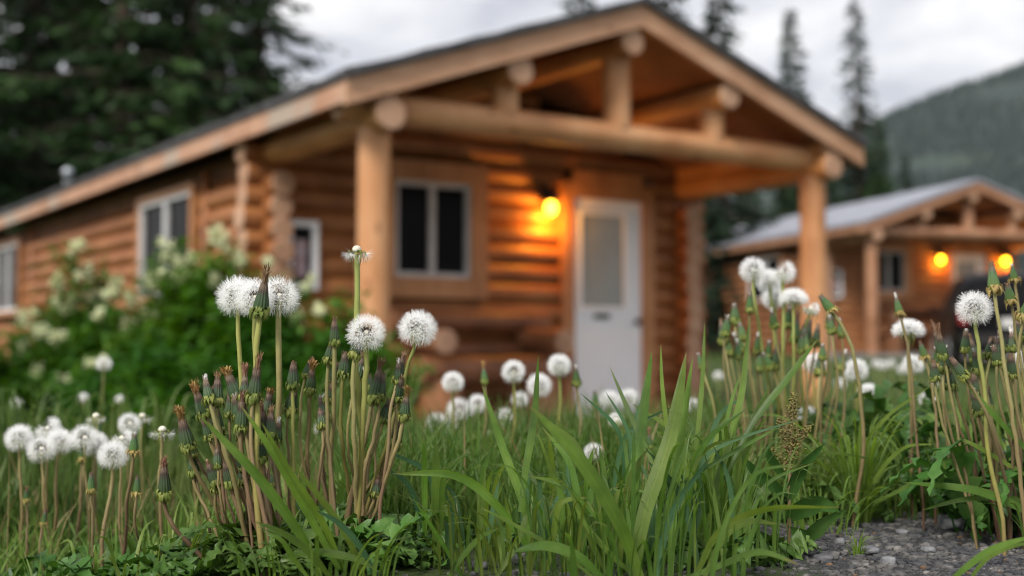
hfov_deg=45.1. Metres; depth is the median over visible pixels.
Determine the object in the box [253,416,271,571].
dandelion
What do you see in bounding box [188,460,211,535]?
dandelion
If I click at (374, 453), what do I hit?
dandelion
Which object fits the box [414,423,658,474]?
grass tuft
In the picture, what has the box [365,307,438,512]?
dandelion
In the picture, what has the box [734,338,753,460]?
dandelion
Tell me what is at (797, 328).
dandelion
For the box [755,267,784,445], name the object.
dandelion
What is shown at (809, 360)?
dandelion
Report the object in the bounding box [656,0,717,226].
conifer tree
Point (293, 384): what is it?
dandelion
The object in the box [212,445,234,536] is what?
dandelion
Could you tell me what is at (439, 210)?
window
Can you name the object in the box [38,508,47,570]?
dandelion
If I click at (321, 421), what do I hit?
dandelion
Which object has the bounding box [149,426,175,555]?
dandelion
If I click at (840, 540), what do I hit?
stone
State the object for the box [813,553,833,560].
stone
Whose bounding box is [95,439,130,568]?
dandelion
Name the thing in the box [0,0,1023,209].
sky
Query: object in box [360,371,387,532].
dandelion
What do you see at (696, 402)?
dandelion
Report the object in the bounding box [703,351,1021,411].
lawn grass
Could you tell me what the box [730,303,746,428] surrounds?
dandelion
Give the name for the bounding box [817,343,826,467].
dandelion
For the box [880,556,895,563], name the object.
stone
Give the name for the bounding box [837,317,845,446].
dandelion
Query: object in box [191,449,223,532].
dandelion
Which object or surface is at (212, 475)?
dandelion
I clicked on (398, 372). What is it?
dandelion
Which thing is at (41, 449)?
dandelion
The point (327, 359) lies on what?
dandelion
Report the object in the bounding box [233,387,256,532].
dandelion
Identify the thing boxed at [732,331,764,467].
dandelion
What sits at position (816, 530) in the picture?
dock plant
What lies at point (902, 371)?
dandelion
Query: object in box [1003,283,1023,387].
dandelion
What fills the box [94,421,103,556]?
dandelion
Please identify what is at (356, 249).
dandelion
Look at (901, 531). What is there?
stone
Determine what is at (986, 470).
grass tuft
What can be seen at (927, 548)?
stone
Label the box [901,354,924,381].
dandelion
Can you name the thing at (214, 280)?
flowering shrub
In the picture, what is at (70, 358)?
flowering shrub
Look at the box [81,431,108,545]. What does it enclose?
dandelion
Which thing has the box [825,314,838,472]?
dandelion
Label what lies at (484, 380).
dandelion
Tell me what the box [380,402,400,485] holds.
dandelion
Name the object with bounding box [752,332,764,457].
dandelion
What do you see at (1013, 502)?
grass tuft
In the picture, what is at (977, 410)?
dandelion
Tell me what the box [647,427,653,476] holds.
dandelion
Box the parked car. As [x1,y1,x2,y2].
[928,272,1023,367]
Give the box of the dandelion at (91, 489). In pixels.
[85,472,97,568]
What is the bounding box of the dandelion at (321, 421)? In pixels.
[316,407,325,505]
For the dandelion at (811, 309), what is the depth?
1.94 m
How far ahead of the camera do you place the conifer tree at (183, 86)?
26.70 m
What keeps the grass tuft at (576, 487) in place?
on the ground at (410, 570)
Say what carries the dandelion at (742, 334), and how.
on the ground at (410, 570)
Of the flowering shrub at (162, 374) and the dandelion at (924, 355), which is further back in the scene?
the flowering shrub at (162, 374)
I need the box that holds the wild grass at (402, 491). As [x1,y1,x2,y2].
[282,381,902,539]
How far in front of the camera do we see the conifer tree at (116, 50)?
27.86 m
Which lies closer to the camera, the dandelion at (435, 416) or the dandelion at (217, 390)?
the dandelion at (217, 390)
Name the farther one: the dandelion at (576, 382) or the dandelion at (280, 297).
the dandelion at (576, 382)
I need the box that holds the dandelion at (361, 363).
[346,350,363,477]
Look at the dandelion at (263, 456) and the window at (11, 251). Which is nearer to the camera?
the dandelion at (263, 456)
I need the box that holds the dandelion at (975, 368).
[971,348,1007,538]
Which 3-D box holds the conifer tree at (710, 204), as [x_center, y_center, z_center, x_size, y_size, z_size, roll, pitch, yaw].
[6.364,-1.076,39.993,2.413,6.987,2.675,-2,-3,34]
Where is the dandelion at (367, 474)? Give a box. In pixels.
[365,374,372,505]
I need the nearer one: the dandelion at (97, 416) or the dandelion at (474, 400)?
the dandelion at (97, 416)
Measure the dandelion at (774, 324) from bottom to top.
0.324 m
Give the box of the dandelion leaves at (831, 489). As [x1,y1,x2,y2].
[720,467,857,524]
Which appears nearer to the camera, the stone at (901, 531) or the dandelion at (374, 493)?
the dandelion at (374, 493)
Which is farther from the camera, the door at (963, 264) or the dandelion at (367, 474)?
the door at (963, 264)
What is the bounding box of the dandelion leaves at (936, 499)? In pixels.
[879,446,1023,511]
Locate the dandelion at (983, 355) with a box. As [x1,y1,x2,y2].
[981,336,1023,548]
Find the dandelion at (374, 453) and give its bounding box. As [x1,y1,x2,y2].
[362,367,376,518]
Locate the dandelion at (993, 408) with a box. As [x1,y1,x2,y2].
[988,386,998,482]
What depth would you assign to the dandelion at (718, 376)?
3.99 m
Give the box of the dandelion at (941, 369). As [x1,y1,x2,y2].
[938,345,956,446]
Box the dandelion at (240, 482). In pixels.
[237,456,250,523]
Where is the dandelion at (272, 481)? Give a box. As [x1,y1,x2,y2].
[265,465,274,488]
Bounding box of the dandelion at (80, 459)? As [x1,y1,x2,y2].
[74,444,86,544]
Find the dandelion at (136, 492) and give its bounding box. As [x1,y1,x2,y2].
[131,474,142,553]
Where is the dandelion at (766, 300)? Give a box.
[760,285,785,435]
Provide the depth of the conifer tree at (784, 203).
39.10 m
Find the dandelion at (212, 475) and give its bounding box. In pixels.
[204,459,232,535]
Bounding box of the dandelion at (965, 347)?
[959,328,998,539]
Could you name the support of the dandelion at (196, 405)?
on the ground at (410, 570)
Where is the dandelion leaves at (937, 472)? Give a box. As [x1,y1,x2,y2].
[880,416,1023,540]
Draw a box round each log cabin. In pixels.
[0,0,868,431]
[702,178,1023,360]
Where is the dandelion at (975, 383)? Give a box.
[970,373,996,502]
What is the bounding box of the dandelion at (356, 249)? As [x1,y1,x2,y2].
[341,245,372,521]
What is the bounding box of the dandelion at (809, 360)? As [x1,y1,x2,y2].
[803,351,826,409]
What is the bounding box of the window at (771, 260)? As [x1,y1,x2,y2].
[747,252,784,303]
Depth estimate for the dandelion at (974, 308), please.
1.49 m
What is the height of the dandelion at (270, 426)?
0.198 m
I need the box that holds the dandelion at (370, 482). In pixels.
[353,421,403,508]
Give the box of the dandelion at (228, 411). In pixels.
[222,393,238,475]
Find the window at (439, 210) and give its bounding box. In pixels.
[390,157,487,299]
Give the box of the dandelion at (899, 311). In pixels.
[894,292,924,529]
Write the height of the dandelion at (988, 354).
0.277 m
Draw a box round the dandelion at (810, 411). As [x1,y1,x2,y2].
[798,406,815,423]
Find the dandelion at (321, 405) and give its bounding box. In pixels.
[316,395,335,498]
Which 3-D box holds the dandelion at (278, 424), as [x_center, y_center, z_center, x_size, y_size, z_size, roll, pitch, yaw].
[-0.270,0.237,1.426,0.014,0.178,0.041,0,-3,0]
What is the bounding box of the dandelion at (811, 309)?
[800,301,820,481]
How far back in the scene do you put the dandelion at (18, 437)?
1.79 m
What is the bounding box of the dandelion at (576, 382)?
[571,365,581,441]
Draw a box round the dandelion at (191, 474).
[187,459,217,536]
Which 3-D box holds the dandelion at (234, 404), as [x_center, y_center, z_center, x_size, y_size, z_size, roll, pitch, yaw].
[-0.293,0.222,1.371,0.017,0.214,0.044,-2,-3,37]
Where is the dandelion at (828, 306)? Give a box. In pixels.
[818,293,865,526]
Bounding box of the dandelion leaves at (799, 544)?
[642,513,821,570]
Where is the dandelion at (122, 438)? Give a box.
[111,428,132,550]
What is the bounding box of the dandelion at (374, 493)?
[361,475,380,522]
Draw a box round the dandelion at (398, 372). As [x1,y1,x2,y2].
[375,359,403,520]
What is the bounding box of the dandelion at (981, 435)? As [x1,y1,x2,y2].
[966,374,984,455]
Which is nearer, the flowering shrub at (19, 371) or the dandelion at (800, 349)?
the dandelion at (800, 349)
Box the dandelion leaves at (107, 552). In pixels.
[55,528,152,574]
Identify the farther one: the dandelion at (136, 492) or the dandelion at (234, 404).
the dandelion at (136, 492)
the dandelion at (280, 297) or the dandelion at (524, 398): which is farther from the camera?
the dandelion at (524, 398)
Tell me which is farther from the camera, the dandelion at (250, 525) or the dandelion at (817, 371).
the dandelion at (817, 371)
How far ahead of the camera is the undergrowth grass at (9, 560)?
1.72 m
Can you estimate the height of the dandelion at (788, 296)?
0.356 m
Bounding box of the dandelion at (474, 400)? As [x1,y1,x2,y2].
[466,394,484,429]
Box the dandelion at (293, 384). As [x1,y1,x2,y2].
[285,360,299,516]
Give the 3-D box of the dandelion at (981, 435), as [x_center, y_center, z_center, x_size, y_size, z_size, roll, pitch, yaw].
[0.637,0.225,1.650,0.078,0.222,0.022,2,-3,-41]
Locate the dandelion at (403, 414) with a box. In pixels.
[370,385,413,518]
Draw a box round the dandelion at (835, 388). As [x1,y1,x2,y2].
[822,349,846,438]
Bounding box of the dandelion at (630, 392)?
[619,389,639,420]
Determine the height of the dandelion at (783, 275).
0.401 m
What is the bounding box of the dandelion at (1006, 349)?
[997,329,1023,454]
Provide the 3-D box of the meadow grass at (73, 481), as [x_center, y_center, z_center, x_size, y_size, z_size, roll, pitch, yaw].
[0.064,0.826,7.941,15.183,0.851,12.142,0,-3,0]
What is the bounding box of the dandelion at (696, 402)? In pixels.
[688,398,697,418]
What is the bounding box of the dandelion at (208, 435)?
[201,417,243,542]
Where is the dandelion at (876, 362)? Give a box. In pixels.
[871,360,878,383]
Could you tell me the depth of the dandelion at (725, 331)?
1.83 m
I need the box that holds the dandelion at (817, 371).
[810,353,826,478]
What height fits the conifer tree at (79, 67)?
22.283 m
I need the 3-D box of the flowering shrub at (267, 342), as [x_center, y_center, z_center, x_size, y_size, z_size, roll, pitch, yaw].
[-1.221,0.497,6.586,1.178,1.183,1.163,0,-3,0]
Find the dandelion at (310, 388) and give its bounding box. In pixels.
[303,358,319,495]
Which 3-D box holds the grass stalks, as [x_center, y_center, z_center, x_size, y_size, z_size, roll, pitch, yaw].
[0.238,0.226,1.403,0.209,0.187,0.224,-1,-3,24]
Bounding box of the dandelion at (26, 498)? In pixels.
[22,486,30,557]
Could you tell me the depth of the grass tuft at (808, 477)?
1.73 m
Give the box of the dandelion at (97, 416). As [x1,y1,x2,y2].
[85,413,105,542]
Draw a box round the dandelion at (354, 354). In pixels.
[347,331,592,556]
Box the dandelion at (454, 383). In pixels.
[441,370,464,432]
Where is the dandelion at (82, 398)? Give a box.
[78,392,88,434]
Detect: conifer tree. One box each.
[0,0,81,230]
[0,0,112,228]
[0,0,170,203]
[0,0,252,229]
[56,0,291,173]
[157,0,314,135]
[173,0,347,138]
[554,0,595,14]
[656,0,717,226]
[699,0,785,357]
[703,201,715,222]
[734,189,766,222]
[756,10,827,221]
[768,185,796,217]
[825,179,844,208]
[828,0,896,205]
[852,119,899,201]
[893,155,915,194]
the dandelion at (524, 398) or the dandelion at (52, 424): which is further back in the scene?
the dandelion at (524, 398)
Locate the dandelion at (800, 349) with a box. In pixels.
[795,333,804,462]
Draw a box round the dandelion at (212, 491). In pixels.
[209,469,222,525]
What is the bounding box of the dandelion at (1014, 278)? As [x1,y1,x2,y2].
[1007,263,1023,363]
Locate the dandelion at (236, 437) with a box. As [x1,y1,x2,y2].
[234,431,244,486]
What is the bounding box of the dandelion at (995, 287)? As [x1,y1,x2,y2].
[986,259,1023,530]
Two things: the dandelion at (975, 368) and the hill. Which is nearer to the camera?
the dandelion at (975, 368)
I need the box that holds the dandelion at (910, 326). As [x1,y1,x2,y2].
[890,318,924,516]
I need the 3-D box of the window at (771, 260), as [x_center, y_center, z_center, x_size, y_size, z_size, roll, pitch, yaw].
[6.241,-0.223,30.334,0.090,1.180,1.820,1,-3,-16]
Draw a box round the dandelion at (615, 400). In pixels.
[600,390,619,416]
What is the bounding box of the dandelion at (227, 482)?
[222,461,250,544]
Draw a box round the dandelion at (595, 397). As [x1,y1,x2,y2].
[592,390,599,427]
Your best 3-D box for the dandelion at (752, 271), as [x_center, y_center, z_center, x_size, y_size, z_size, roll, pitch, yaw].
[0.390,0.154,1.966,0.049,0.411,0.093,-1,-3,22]
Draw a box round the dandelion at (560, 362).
[547,353,571,440]
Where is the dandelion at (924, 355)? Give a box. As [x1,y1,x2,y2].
[918,340,938,525]
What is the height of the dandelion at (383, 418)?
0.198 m
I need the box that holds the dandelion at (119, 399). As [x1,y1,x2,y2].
[114,395,122,415]
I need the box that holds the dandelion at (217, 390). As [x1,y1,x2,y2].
[212,370,254,545]
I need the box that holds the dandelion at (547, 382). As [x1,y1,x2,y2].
[526,372,553,433]
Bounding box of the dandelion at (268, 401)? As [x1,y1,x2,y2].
[263,386,275,514]
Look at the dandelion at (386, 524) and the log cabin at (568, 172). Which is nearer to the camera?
the dandelion at (386, 524)
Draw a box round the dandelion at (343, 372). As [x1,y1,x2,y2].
[336,351,352,512]
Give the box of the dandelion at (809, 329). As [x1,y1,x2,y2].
[796,316,813,391]
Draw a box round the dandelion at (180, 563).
[120,262,297,575]
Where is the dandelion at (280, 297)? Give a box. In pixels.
[257,274,458,569]
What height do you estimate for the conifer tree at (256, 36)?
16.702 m
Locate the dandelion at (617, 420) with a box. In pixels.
[608,411,623,444]
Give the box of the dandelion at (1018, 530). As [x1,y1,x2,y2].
[979,382,1019,535]
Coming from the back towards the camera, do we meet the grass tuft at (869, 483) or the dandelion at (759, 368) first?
the dandelion at (759, 368)
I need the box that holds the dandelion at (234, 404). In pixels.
[231,393,253,505]
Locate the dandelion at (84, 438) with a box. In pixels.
[69,421,100,544]
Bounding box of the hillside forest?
[826,60,1023,271]
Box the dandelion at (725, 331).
[720,315,730,424]
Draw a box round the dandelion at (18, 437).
[3,423,34,565]
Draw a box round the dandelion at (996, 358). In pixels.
[990,344,1014,539]
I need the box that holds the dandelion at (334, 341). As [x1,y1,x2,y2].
[328,315,340,504]
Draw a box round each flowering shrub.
[0,306,76,451]
[2,235,131,377]
[27,276,148,430]
[32,326,317,453]
[70,236,231,433]
[139,222,309,384]
[181,270,371,421]
[263,288,437,438]
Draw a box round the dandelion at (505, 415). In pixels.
[495,408,511,424]
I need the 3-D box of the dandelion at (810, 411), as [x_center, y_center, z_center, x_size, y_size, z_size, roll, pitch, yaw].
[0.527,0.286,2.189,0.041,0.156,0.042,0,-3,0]
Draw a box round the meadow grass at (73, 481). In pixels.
[0,370,1023,555]
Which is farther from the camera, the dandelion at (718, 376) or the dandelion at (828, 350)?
the dandelion at (718, 376)
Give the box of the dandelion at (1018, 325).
[1011,311,1023,357]
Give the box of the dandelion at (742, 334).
[738,322,759,458]
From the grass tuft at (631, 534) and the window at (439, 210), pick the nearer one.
the grass tuft at (631, 534)
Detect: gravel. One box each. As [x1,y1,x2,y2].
[339,510,1023,575]
[786,518,1017,575]
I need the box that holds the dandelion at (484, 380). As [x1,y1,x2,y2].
[480,360,488,436]
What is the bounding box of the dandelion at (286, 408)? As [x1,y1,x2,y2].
[281,391,297,512]
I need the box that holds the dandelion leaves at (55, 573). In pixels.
[19,563,57,575]
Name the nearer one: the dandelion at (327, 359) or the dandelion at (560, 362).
the dandelion at (327, 359)
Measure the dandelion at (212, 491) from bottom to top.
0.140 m
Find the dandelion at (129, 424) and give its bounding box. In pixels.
[118,412,141,532]
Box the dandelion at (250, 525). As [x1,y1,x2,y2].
[232,393,254,553]
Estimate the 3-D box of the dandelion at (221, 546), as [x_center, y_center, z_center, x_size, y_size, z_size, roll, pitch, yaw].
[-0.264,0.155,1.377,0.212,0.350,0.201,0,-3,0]
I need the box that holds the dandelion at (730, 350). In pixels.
[725,339,744,430]
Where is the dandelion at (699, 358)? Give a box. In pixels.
[697,352,715,417]
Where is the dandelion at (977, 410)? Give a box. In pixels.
[970,389,1001,542]
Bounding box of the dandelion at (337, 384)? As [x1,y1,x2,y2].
[323,360,339,500]
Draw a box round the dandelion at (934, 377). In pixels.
[928,359,977,548]
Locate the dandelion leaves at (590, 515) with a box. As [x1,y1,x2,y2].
[490,502,611,549]
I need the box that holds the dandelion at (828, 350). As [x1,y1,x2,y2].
[812,313,833,443]
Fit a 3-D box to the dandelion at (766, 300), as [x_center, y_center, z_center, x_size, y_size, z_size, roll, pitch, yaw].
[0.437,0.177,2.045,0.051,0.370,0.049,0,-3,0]
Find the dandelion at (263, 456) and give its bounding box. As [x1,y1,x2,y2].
[259,443,268,507]
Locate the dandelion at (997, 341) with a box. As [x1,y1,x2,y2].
[991,336,1016,465]
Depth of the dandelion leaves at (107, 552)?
1.71 m
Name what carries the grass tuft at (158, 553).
on the ground at (410, 570)
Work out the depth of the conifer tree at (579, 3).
34.40 m
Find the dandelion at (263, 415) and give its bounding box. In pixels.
[260,398,280,526]
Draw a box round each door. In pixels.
[575,198,641,416]
[952,254,985,282]
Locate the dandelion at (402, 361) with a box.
[378,349,406,534]
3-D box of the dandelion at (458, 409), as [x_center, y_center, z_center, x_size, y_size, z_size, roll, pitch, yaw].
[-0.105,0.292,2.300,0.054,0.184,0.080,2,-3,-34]
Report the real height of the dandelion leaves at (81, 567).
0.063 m
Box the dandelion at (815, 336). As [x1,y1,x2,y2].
[800,323,820,437]
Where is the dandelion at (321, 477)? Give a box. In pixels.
[320,380,331,502]
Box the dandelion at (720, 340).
[716,318,739,435]
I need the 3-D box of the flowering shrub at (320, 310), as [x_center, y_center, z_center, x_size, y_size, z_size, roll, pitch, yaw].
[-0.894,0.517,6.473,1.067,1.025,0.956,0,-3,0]
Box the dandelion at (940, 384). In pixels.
[933,347,951,469]
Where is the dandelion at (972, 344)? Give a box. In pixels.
[968,333,990,436]
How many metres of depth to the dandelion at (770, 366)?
1.91 m
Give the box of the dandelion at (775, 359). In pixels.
[767,342,780,443]
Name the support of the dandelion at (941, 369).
on the ground at (410, 570)
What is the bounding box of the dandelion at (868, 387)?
[862,383,873,397]
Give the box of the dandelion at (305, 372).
[298,356,315,502]
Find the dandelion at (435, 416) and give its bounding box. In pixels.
[425,413,444,433]
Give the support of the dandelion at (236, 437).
on the ground at (410, 570)
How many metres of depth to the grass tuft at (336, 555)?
1.26 m
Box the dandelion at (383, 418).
[344,397,390,518]
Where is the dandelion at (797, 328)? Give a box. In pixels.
[788,310,801,421]
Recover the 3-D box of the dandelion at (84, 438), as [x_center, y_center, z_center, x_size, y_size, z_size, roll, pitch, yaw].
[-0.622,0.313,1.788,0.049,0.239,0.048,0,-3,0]
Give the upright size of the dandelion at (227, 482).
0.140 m
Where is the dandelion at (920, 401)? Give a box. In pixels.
[918,392,935,403]
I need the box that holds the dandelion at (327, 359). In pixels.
[321,345,338,535]
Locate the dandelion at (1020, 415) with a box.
[998,358,1021,522]
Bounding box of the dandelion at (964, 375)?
[949,356,1012,549]
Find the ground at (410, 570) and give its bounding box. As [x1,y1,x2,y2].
[3,356,1023,575]
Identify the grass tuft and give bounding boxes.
[0,377,283,529]
[0,381,122,520]
[58,488,234,575]
[167,362,438,522]
[198,404,439,575]
[318,425,593,513]
[391,436,586,574]
[392,356,659,575]
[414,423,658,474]
[460,319,837,575]
[486,386,814,574]
[533,425,775,487]
[657,431,885,524]
[737,386,994,523]
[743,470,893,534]
[843,526,881,555]
[875,407,1023,535]
[876,476,947,519]
[904,385,1023,541]
[953,537,1023,575]
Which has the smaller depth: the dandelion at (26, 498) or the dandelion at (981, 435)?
the dandelion at (981, 435)
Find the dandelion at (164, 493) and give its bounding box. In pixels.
[156,455,219,575]
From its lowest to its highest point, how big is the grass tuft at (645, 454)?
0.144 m
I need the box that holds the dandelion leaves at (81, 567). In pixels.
[45,551,165,575]
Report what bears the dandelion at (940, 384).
on the ground at (410, 570)
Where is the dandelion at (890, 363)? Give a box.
[887,360,895,400]
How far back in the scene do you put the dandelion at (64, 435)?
1.79 m
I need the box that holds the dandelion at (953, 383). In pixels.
[944,368,981,535]
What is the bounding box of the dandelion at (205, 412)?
[191,385,229,539]
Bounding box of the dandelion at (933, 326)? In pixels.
[930,319,986,534]
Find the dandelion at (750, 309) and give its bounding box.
[745,292,762,467]
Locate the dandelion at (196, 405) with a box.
[188,378,243,512]
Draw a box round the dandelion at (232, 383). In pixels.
[219,365,239,401]
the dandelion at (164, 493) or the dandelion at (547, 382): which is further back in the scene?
the dandelion at (547, 382)
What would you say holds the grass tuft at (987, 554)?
on the ground at (410, 570)
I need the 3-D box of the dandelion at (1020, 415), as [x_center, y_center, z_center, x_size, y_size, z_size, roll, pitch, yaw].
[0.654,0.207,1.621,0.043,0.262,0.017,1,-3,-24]
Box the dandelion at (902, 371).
[897,365,906,393]
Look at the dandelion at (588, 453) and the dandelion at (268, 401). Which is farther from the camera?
the dandelion at (588, 453)
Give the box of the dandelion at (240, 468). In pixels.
[233,456,250,481]
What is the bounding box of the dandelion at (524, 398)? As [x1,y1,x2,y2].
[511,391,527,413]
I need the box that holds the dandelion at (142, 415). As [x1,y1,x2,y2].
[138,413,152,534]
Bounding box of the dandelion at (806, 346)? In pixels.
[801,329,809,453]
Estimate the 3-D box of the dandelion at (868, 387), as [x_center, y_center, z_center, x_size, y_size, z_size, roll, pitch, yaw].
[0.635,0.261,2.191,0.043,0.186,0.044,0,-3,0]
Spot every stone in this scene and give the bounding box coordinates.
[472,561,487,569]
[507,552,522,564]
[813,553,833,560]
[835,537,845,543]
[861,545,879,554]
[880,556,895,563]
[896,529,908,533]
[921,545,935,552]
[937,514,965,530]
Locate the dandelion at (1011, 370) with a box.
[1007,353,1023,442]
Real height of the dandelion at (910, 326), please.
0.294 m
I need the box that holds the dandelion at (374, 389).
[346,355,385,526]
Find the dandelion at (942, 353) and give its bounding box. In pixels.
[935,322,977,542]
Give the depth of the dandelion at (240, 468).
1.37 m
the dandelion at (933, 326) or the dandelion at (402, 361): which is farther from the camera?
the dandelion at (933, 326)
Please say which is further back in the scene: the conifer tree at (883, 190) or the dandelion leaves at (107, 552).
the conifer tree at (883, 190)
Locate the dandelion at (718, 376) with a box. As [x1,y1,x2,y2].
[713,371,722,402]
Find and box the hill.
[710,77,1023,253]
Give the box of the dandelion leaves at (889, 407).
[736,394,942,478]
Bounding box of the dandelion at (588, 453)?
[584,442,601,504]
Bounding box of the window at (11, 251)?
[0,237,23,316]
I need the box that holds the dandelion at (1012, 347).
[1008,327,1022,536]
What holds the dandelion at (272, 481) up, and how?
on the ground at (410, 570)
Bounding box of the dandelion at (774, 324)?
[768,307,784,464]
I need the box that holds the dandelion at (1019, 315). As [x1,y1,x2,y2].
[1014,303,1023,422]
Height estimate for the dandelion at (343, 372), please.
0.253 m
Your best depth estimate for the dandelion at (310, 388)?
1.46 m
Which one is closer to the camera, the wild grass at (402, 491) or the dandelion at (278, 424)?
the dandelion at (278, 424)
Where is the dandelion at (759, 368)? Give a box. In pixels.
[754,353,772,474]
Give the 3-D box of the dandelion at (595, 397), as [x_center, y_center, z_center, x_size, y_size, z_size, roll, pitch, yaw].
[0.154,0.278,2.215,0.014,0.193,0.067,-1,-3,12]
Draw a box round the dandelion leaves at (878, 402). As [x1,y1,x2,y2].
[798,380,1022,489]
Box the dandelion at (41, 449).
[26,434,57,550]
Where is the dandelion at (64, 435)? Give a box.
[45,428,73,553]
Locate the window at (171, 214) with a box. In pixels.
[135,182,198,304]
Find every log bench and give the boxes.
[390,310,574,429]
[878,305,940,352]
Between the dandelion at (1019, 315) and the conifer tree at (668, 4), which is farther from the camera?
the conifer tree at (668, 4)
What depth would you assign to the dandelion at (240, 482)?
1.43 m
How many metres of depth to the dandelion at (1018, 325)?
1.55 m
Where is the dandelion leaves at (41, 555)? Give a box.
[0,538,106,575]
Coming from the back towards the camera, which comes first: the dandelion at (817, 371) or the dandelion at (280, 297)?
the dandelion at (817, 371)
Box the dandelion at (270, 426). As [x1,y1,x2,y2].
[264,404,277,525]
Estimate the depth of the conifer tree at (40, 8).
30.00 m
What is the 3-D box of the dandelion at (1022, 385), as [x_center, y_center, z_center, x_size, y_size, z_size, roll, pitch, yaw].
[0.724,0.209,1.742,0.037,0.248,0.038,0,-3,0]
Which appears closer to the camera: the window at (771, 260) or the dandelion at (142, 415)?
the dandelion at (142, 415)
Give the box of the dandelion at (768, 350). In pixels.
[765,340,773,472]
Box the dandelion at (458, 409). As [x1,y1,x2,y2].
[446,396,472,428]
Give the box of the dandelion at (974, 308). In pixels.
[955,290,1006,555]
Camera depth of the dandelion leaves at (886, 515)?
1.71 m
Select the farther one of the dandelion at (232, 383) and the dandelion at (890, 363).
the dandelion at (890, 363)
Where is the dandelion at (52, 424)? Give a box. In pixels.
[33,415,61,553]
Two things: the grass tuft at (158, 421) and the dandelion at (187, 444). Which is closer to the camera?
the dandelion at (187, 444)
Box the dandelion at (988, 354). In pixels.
[985,335,1006,538]
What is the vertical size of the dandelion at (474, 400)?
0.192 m
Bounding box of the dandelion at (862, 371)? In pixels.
[844,358,869,416]
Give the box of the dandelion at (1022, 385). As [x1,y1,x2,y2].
[1015,350,1023,430]
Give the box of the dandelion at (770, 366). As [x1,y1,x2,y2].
[761,352,787,459]
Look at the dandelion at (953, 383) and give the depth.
1.56 m
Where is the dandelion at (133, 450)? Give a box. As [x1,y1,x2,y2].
[122,431,142,554]
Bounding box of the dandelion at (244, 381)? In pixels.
[237,362,267,575]
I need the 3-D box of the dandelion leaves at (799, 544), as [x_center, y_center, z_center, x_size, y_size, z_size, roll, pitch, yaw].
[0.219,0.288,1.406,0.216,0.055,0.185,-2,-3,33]
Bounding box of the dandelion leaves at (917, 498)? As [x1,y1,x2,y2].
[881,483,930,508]
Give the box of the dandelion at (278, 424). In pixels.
[275,416,282,499]
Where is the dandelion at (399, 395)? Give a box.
[374,374,403,508]
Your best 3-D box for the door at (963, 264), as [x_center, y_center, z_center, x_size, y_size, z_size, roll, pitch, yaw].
[10.709,0.357,28.885,0.920,2.290,0.084,1,-3,-16]
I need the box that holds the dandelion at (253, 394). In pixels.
[244,351,270,575]
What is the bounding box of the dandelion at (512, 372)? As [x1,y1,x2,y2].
[500,359,526,451]
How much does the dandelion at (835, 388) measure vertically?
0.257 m
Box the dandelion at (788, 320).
[785,305,791,434]
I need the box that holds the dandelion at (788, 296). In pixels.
[778,287,809,467]
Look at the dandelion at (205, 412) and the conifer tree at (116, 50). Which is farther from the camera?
the conifer tree at (116, 50)
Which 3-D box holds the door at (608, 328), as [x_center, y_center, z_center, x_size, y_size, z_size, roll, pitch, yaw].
[1.023,0.209,13.073,0.920,2.290,0.135,2,-3,-34]
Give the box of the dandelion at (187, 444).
[172,404,229,522]
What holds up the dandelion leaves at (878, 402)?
on the ground at (410, 570)
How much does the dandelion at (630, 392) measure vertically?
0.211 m
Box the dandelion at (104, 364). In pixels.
[96,356,111,402]
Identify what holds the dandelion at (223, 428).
on the ground at (410, 570)
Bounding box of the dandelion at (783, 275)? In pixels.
[768,259,797,428]
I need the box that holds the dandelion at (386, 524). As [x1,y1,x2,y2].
[209,277,462,574]
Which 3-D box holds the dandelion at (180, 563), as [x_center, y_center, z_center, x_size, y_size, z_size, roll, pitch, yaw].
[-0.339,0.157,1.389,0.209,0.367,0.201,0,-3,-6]
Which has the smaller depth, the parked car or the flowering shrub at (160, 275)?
the flowering shrub at (160, 275)
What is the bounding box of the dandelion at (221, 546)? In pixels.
[169,274,361,575]
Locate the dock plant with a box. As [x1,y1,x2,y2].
[742,389,845,551]
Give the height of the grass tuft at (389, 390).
0.357 m
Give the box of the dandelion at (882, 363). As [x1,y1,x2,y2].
[877,361,888,397]
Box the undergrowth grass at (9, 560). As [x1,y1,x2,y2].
[0,422,979,575]
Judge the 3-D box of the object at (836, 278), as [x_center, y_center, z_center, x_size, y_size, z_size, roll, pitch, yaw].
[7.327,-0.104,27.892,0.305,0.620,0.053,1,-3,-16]
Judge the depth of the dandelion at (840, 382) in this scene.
3.88 m
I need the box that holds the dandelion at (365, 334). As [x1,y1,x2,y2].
[345,314,386,526]
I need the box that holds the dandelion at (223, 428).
[210,385,245,509]
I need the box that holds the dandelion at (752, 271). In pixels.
[738,257,773,451]
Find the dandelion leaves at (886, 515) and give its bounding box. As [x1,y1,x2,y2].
[824,503,894,522]
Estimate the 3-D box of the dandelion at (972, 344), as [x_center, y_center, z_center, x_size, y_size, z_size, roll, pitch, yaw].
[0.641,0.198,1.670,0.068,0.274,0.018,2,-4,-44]
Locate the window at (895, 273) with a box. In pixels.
[863,242,912,299]
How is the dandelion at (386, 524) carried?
on the ground at (410, 570)
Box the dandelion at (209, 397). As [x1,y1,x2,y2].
[201,373,250,553]
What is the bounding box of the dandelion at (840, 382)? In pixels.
[833,378,845,399]
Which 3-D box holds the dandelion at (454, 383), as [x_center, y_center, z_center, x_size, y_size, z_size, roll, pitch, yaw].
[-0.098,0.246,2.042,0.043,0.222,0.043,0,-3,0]
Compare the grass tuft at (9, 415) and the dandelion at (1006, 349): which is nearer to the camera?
the dandelion at (1006, 349)

